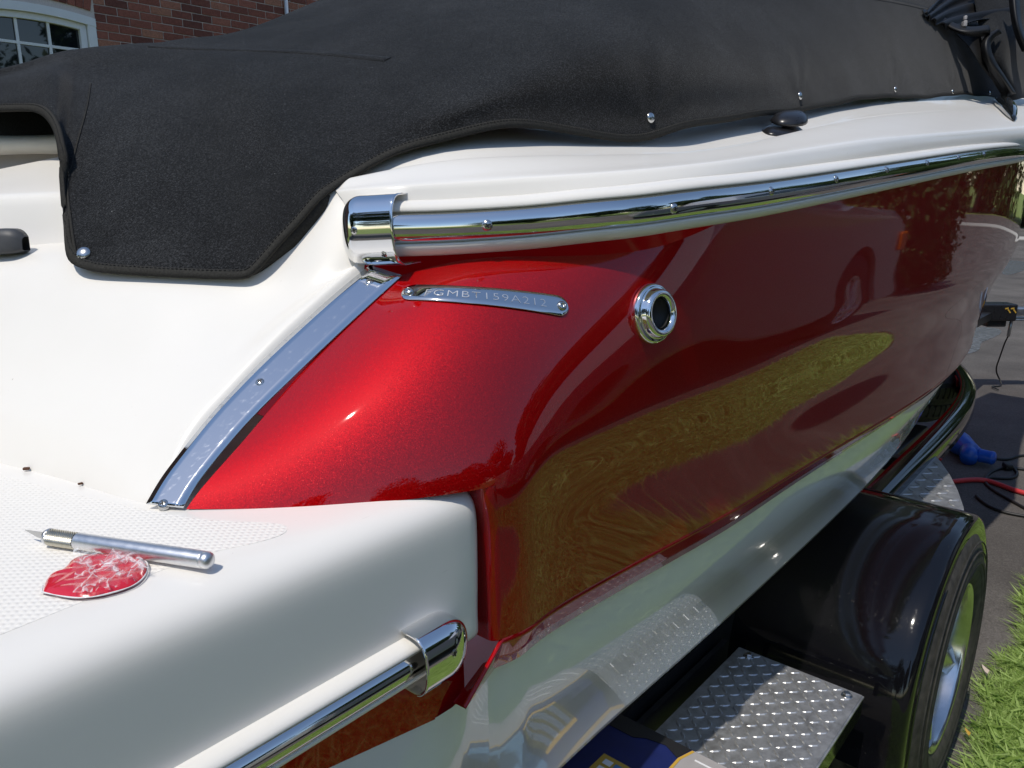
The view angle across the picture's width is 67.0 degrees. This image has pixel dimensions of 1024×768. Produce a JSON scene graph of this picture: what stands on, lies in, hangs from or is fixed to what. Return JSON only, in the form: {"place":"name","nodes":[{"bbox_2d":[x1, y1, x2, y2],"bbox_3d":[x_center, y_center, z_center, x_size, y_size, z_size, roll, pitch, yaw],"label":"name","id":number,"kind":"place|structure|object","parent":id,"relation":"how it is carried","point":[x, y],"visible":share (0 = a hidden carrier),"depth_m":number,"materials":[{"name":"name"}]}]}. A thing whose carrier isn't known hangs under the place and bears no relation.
{"place":"outdoors","nodes":[
{"label":"outdoors","id":0,"kind":"place"},
{"bbox_2d":[0,0,317,67],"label":"brick house","id":1,"kind":"structure","parent":0,"point":[30,30],"depth_m":7.67,"materials":[{"name":"red brick"}]},
{"bbox_2d":[0,0,97,67],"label":"window","id":2,"kind":"structure","parent":1,"relation":"in","point":[28,31],"depth_m":7.23,"materials":[{"name":"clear glass"}]},
{"bbox_2d":[916,240,1023,767],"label":"driveway","id":3,"kind":"structure","parent":0,"point":[996,424],"depth_m":3.75,"materials":[{"name":"concrete"}]},
{"bbox_2d":[589,302,1023,767],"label":"boat trailer","id":4,"kind":"object","parent":3,"relation":"on","point":[847,636],"visible":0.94,"depth_m":1.51,"materials":[{"name":"black paint"}]},
{"bbox_2d":[0,95,1023,767],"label":"motorboat","id":5,"kind":"object","parent":4,"relation":"on","point":[518,449],"visible":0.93,"depth_m":0.78,"materials":[{"name":"white"}]},
{"bbox_2d":[41,548,148,598],"bbox_3d":[-0.280,0.125,0.525,0.068,0.011,0.061,1,14,2],"label":"gelcoat sample","id":6,"kind":"object","parent":5,"relation":"on","point":[89,575],"visible":1,"depth_m":0.52,"materials":[{"name":"red plastic"}]},
{"bbox_2d":[25,528,214,568],"bbox_3d":[-0.286,0.117,0.557,0.164,0.013,0.013,4,15,16],"label":"craft knife","id":7,"kind":"object","parent":5,"relation":"on","point":[179,556],"visible":1,"depth_m":0.55,"materials":[{"name":"metal"}]},
{"bbox_2d":[0,0,1000,279],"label":"boat cover","id":8,"kind":"object","parent":5,"relation":"on","point":[242,154],"visible":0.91,"depth_m":1.01,"materials":[{"name":"fabric"}]},
{"bbox_2d":[922,0,1023,99],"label":"folded canopy","id":9,"kind":"object","parent":5,"relation":"on","point":[993,39],"visible":1,"depth_m":2.75,"materials":[{"name":"fabric"}]},
{"bbox_2d":[562,714,726,767],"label":"product carton","id":10,"kind":"object","parent":4,"relation":"on","point":[620,741],"visible":1,"depth_m":1.11,"materials":[{"name":"blue cardboard"}]},
{"bbox_2d":[917,372,956,421],"bbox_3d":[1.684,-0.029,3.522,0.655,0.288,0.643,12,18,39],"label":"spare tyre","id":11,"kind":"object","parent":4,"relation":"in","point":[940,402],"visible":0.12,"depth_m":3.25,"materials":[{"name":"rubber"}]},
{"bbox_2d":[967,327,1000,353],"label":"puddle","id":12,"kind":"object","parent":3,"relation":"on","point":[982,334],"visible":0.51,"depth_m":7.32,"materials":[{"name":"liquid"}]},
{"bbox_2d":[952,477,1023,495],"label":"extension cord","id":13,"kind":"object","parent":3,"relation":"on","point":[992,482],"visible":0.73,"depth_m":3.61,"materials":[{"name":"red plastic"}]},
{"bbox_2d":[975,494,1023,517],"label":"electric cable","id":14,"kind":"object","parent":3,"relation":"on","point":[982,501],"visible":1,"depth_m":3.30,"materials":[{"name":"black plastic"}]},
{"bbox_2d":[986,467,1018,479],"bbox_3d":[2.386,0.432,3.737,0.333,0.014,0.102,-12,19,-41],"label":"electric cable","id":15,"kind":"object","parent":3,"relation":"on","point":[1009,478],"visible":0.66,"depth_m":3.67,"materials":[{"name":"black plastic"}]},
{"bbox_2d":[984,467,1023,508],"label":"electric cable","id":16,"kind":"object","parent":3,"relation":"on","point":[989,473],"visible":0.95,"depth_m":3.54,"materials":[{"name":"black plastic"}]},
{"bbox_2d":[1002,461,1013,469],"bbox_3d":[2.436,0.402,3.803,0.035,0.030,0.060,3,14,11],"label":"cord plug","id":17,"kind":"object","parent":3,"relation":"on","point":[1006,465],"visible":1,"depth_m":3.78,"materials":[{"name":"black plastic"}]},
{"bbox_2d":[996,454,1023,460],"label":"electric cable","id":18,"kind":"object","parent":3,"relation":"on","point":[1010,458],"visible":0.98,"depth_m":3.94,"materials":[{"name":"black plastic"}]},
{"bbox_2d":[1002,260,1023,274],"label":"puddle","id":19,"kind":"object","parent":3,"relation":"on","point":[1012,267],"visible":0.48,"depth_m":13.84,"materials":[{"name":"liquid"}]},
{"bbox_2d":[950,432,996,464],"bbox_3d":[2.346,0.311,4.013,0.167,0.120,0.438,2,14,9],"label":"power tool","id":20,"kind":"object","parent":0,"point":[967,449],"visible":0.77,"depth_m":3.85,"materials":[{"name":"blue plastic"}]},
{"bbox_2d":[1019,228,1023,236],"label":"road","id":21,"kind":"structure","parent":0,"point":[1021,233],"depth_m":25.69,"materials":[{"name":"grey asphalt"}]},
{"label":"ground","id":22,"kind":"structure","parent":0,"visible":0},
{"bbox_2d":[945,573,1023,767],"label":"grass","id":23,"kind":"structure","parent":22,"relation":"on","point":[1003,742],"depth_m":2.01,"materials":[{"name":"green plant"}]},
{"bbox_2d":[982,664,989,673],"bbox_3d":[1.326,0.798,2.166,0.013,0.004,0.041,2,14,9],"label":"dry leaf","id":24,"kind":"object","parent":23,"relation":"on","point":[986,670],"visible":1,"depth_m":2.16,"materials":[{"name":"beige plant"}]},
{"bbox_2d":[1021,211,1023,226],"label":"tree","id":25,"kind":"object","parent":22,"relation":"on","point":[1022,223],"depth_m":30.12,"materials":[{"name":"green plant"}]}
]}

